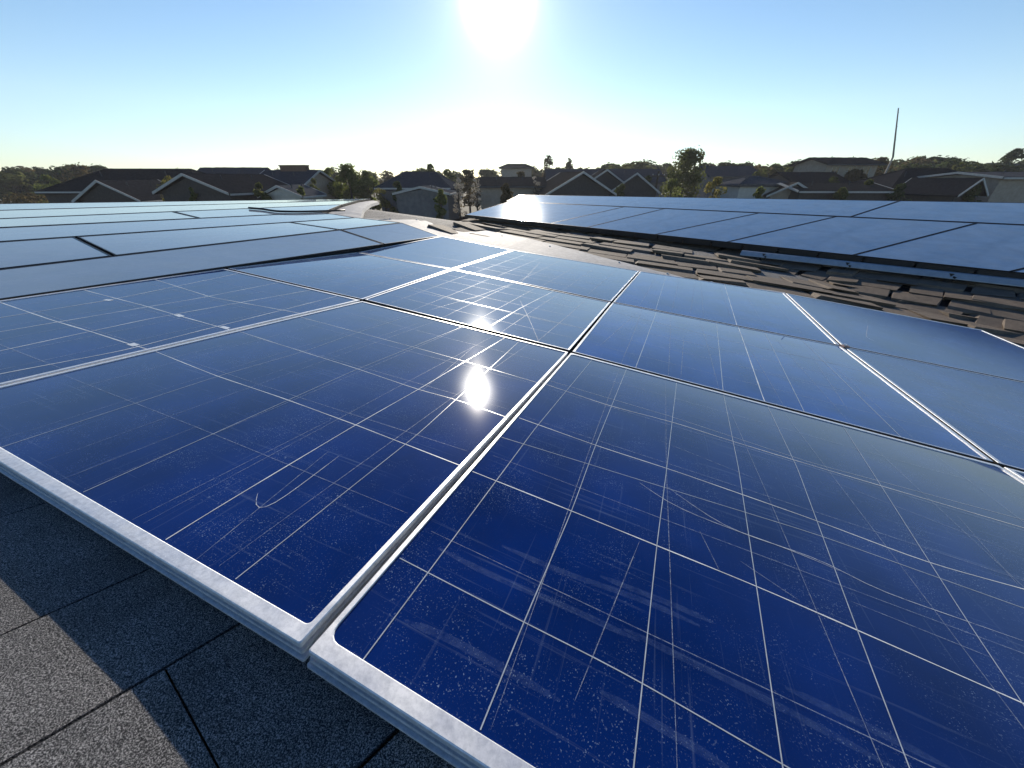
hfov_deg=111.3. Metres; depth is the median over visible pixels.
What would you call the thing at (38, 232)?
solar panel
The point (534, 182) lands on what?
bare shrub
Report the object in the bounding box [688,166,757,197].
gable house
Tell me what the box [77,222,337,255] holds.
solar panel
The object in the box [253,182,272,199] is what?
bush
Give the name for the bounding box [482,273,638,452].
seam seal
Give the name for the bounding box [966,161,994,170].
distant tree
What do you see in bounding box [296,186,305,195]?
bush
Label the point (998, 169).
broadleaf tree
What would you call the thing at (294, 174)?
gable house
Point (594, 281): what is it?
solar panel
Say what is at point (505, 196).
bush
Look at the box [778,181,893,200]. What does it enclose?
gable house
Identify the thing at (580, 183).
gable house
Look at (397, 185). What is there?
bush
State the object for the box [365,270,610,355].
solar panel
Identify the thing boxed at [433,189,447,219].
bush
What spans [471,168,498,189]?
distant tree
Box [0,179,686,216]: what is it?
ground
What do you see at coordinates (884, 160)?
broadleaf tree
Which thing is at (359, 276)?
solar panel
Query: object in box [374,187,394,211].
bush
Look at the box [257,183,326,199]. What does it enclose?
gable annexe
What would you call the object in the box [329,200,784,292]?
metal flashing
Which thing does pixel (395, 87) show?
sky
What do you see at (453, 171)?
distant tree
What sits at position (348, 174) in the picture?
broadleaf tree
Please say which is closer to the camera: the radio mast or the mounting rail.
the mounting rail
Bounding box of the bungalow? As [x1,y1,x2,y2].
[711,174,787,198]
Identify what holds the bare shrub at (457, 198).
on the ground
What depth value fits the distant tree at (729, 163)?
80.73 m
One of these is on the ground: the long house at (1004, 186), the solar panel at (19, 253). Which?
the long house at (1004, 186)
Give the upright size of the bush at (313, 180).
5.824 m
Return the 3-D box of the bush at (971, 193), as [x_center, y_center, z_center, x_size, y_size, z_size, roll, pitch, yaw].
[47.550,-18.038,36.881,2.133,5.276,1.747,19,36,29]
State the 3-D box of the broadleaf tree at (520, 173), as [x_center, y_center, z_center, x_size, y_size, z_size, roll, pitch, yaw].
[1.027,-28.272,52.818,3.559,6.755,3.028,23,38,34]
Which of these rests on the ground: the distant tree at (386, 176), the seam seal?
the distant tree at (386, 176)
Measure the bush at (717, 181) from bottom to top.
5.984 m
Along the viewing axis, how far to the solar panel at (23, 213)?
4.64 m
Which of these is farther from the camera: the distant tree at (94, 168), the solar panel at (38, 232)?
the distant tree at (94, 168)
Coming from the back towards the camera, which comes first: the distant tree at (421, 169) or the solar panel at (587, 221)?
the distant tree at (421, 169)
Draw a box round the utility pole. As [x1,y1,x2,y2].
[652,171,664,195]
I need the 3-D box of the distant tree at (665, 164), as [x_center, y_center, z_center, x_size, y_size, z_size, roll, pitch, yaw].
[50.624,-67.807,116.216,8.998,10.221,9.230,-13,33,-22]
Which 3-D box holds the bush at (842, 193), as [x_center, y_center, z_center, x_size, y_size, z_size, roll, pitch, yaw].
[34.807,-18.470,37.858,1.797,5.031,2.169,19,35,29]
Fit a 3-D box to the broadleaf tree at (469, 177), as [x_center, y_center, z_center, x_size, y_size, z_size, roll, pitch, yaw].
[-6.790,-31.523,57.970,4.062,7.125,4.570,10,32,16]
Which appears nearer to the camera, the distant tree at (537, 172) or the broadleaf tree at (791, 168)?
the broadleaf tree at (791, 168)
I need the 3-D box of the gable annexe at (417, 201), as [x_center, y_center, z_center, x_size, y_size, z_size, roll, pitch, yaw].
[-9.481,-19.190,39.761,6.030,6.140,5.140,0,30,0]
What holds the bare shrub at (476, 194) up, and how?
on the ground
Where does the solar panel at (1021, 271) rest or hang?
on the mounting rail
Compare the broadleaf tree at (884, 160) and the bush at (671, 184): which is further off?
the broadleaf tree at (884, 160)
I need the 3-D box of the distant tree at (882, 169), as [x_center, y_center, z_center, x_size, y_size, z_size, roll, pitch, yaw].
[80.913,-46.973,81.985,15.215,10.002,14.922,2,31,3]
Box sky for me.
[0,0,1023,177]
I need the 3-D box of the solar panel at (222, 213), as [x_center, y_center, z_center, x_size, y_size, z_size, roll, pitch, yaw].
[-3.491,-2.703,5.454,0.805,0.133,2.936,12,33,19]
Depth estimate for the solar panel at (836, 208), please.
8.45 m
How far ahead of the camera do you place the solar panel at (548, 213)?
10.70 m
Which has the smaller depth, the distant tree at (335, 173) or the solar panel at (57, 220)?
the solar panel at (57, 220)
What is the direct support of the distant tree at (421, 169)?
on the ground
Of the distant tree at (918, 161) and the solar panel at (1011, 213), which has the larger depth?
the distant tree at (918, 161)
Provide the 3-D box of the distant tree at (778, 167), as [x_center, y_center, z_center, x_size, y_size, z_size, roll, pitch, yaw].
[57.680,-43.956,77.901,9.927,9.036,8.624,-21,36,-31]
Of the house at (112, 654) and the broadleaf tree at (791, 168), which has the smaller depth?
the house at (112, 654)
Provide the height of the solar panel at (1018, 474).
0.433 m
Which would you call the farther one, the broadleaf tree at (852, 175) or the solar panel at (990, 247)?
the broadleaf tree at (852, 175)
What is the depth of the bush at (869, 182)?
38.90 m
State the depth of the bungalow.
41.44 m
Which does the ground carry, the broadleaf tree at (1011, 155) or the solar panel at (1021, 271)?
the broadleaf tree at (1011, 155)
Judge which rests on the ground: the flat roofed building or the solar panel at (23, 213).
the flat roofed building
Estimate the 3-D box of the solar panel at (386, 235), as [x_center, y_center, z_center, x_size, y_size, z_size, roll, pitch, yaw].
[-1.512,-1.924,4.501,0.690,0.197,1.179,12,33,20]
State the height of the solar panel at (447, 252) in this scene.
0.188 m
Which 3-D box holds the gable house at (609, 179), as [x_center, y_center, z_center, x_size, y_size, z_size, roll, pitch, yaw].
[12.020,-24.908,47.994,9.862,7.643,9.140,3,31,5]
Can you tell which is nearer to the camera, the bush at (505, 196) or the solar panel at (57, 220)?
the solar panel at (57, 220)
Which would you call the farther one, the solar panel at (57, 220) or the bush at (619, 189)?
the bush at (619, 189)
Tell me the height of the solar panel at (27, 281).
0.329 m
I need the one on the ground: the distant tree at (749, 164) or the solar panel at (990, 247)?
the distant tree at (749, 164)
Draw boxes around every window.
[831,166,840,173]
[846,166,856,173]
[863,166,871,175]
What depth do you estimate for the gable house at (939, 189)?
37.42 m
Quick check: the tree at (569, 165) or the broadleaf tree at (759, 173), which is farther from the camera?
the tree at (569, 165)
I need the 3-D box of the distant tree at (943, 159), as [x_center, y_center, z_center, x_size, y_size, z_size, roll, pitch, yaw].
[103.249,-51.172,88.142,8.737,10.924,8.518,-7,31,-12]
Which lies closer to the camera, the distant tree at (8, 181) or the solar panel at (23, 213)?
the solar panel at (23, 213)
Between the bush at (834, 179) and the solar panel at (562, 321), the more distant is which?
the bush at (834, 179)
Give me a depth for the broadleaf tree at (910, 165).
67.83 m
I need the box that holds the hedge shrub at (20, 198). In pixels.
[0,192,47,202]
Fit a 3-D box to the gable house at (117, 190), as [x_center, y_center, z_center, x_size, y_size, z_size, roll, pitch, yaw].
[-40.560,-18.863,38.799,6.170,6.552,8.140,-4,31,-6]
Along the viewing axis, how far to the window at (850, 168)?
53.33 m
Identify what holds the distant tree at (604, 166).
on the ground
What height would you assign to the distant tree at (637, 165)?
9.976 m
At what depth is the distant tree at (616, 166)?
85.23 m
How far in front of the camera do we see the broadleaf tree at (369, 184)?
43.92 m
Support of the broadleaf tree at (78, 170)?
on the ground
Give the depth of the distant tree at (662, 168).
111.89 m
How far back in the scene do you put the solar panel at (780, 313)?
3.10 m
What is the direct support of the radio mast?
on the ground
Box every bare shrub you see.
[452,178,466,217]
[470,178,483,210]
[530,176,539,194]
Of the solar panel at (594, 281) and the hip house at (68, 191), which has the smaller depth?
the solar panel at (594, 281)
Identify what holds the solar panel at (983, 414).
on the house at (112, 654)
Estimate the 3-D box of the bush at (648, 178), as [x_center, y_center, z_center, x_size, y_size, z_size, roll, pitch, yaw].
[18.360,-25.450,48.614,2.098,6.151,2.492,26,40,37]
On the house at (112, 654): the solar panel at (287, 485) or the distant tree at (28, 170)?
the solar panel at (287, 485)
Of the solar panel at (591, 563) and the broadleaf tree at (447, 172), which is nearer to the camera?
the solar panel at (591, 563)
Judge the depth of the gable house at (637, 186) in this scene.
40.49 m
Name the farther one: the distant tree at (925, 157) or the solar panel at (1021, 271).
the distant tree at (925, 157)
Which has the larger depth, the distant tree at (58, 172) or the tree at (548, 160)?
the tree at (548, 160)
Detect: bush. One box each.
[156,176,171,200]
[188,187,197,200]
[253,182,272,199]
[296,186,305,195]
[309,178,320,190]
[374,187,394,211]
[391,181,401,212]
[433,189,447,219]
[500,183,513,203]
[614,183,625,195]
[645,175,651,182]
[659,178,683,196]
[704,176,727,197]
[753,186,765,198]
[824,175,839,182]
[832,187,849,199]
[864,179,873,184]
[885,183,911,200]
[962,184,981,201]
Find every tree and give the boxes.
[0,166,41,197]
[0,172,42,198]
[2,166,37,185]
[30,166,76,187]
[31,174,60,202]
[33,167,60,183]
[60,162,90,182]
[87,164,108,172]
[323,168,346,198]
[327,167,338,178]
[331,163,371,208]
[354,170,381,209]
[368,171,382,196]
[374,170,393,195]
[402,167,438,172]
[419,163,434,171]
[443,169,455,180]
[448,170,462,192]
[454,171,465,184]
[459,169,480,212]
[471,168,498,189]
[516,171,524,176]
[531,168,543,176]
[541,154,552,176]
[564,158,573,168]
[598,162,614,168]
[606,163,625,168]
[622,161,655,168]
[640,159,658,168]
[655,164,668,186]
[659,145,710,197]
[661,162,677,193]
[717,160,736,165]
[744,161,754,166]
[751,168,767,176]
[754,164,773,175]
[759,163,790,174]
[784,166,794,171]
[844,168,867,181]
[872,158,894,172]
[874,157,893,175]
[889,157,939,170]
[892,155,941,169]
[897,162,932,169]
[927,155,947,167]
[932,158,993,171]
[951,162,975,171]
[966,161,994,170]
[980,163,1023,171]
[990,166,1002,171]
[997,148,1023,170]
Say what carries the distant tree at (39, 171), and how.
on the ground
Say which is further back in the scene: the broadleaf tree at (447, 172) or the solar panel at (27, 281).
the broadleaf tree at (447, 172)
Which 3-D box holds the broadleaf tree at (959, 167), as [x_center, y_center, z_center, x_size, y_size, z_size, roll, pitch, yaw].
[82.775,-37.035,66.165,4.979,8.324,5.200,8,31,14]
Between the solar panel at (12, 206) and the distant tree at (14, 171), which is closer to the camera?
the solar panel at (12, 206)
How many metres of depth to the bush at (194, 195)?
32.33 m
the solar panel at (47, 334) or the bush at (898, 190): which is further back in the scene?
the bush at (898, 190)
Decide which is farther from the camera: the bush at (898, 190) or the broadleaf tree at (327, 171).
the broadleaf tree at (327, 171)
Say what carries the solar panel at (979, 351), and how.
on the house at (112, 654)
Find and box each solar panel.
[0,199,370,209]
[0,200,356,217]
[0,212,196,227]
[0,212,354,241]
[0,230,383,299]
[0,237,110,268]
[0,269,359,385]
[0,301,567,661]
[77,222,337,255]
[174,205,341,217]
[227,252,450,301]
[291,218,399,229]
[307,353,1023,767]
[342,223,439,246]
[358,236,511,269]
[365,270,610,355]
[454,250,638,304]
[465,202,620,223]
[507,195,897,216]
[551,207,660,228]
[572,303,992,462]
[588,209,756,234]
[613,271,838,345]
[656,213,834,243]
[728,217,974,255]
[786,293,1023,381]
[844,348,1023,471]
[852,201,1023,224]
[854,223,1023,272]
[1004,467,1023,480]
[1012,269,1023,273]
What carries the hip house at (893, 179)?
on the ground
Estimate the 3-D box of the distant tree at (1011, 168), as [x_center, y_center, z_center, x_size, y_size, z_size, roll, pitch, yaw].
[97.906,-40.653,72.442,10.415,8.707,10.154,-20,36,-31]
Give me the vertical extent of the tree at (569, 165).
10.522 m
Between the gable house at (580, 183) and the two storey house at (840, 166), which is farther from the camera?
the two storey house at (840, 166)
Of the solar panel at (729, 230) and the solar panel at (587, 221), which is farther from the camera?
the solar panel at (587, 221)
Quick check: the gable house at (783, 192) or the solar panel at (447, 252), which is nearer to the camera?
the solar panel at (447, 252)
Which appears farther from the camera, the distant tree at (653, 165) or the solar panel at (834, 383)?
the distant tree at (653, 165)
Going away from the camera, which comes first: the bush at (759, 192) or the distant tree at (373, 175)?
the bush at (759, 192)
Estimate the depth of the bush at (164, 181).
35.71 m
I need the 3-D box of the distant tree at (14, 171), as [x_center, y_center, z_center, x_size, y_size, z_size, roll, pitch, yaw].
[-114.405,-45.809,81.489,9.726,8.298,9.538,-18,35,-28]
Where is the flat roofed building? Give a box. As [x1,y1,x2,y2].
[498,164,534,176]
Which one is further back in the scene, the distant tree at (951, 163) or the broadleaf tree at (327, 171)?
the distant tree at (951, 163)
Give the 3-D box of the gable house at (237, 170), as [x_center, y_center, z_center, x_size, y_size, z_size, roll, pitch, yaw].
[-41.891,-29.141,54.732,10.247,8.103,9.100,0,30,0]
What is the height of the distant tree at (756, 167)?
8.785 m
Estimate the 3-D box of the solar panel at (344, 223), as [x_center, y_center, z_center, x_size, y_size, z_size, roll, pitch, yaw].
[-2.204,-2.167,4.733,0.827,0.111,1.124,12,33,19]
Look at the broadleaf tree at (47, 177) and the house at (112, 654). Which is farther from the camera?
the broadleaf tree at (47, 177)
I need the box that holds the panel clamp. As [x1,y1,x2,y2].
[839,344,849,347]
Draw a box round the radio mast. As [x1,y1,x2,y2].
[884,108,898,173]
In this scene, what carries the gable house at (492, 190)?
on the ground
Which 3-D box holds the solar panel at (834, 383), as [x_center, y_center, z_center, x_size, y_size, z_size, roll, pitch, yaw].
[1.298,-0.194,2.104,1.630,0.303,1.363,11,32,18]
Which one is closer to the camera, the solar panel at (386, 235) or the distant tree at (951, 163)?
the solar panel at (386, 235)
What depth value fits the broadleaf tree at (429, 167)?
59.41 m
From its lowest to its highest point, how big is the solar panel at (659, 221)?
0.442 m
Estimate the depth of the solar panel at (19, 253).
2.44 m
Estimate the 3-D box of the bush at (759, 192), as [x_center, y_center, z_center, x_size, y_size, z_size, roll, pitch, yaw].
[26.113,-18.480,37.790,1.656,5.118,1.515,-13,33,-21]
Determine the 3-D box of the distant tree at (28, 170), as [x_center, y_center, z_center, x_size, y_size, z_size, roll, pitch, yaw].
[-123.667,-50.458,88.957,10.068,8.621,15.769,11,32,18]
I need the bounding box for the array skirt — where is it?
[465,215,1023,278]
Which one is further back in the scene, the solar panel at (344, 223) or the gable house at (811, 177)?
the gable house at (811, 177)
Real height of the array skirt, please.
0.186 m
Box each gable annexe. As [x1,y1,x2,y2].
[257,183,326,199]
[392,184,455,219]
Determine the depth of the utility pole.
40.31 m
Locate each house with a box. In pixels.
[0,206,1023,767]
[34,169,204,202]
[71,179,163,202]
[152,173,288,200]
[197,167,270,173]
[260,165,337,198]
[373,172,461,218]
[476,176,547,208]
[534,171,616,195]
[544,169,665,196]
[591,169,624,189]
[612,172,659,196]
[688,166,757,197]
[762,182,806,198]
[768,172,849,182]
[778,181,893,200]
[788,156,887,177]
[850,168,961,200]
[890,178,988,201]
[917,169,1023,202]
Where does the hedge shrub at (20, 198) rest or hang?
on the ground
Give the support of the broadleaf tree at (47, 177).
on the ground
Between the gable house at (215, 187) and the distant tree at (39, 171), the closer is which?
the gable house at (215, 187)
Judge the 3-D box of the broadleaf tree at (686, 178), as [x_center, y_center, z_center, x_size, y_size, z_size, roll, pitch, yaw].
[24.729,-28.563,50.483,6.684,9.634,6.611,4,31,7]
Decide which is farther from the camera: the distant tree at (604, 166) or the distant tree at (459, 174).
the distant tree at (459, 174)
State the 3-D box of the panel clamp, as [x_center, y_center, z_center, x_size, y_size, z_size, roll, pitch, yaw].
[2.315,-0.267,2.435,0.044,0.022,0.035,0,30,0]
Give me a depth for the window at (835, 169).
53.29 m
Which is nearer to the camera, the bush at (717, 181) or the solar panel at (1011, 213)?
the solar panel at (1011, 213)
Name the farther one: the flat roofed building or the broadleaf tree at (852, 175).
the flat roofed building
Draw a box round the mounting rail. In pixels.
[740,250,1023,286]
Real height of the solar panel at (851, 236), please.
0.451 m
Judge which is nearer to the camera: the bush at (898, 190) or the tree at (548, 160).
the bush at (898, 190)
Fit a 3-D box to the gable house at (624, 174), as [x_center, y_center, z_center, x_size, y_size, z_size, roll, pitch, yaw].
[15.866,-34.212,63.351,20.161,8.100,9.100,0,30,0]

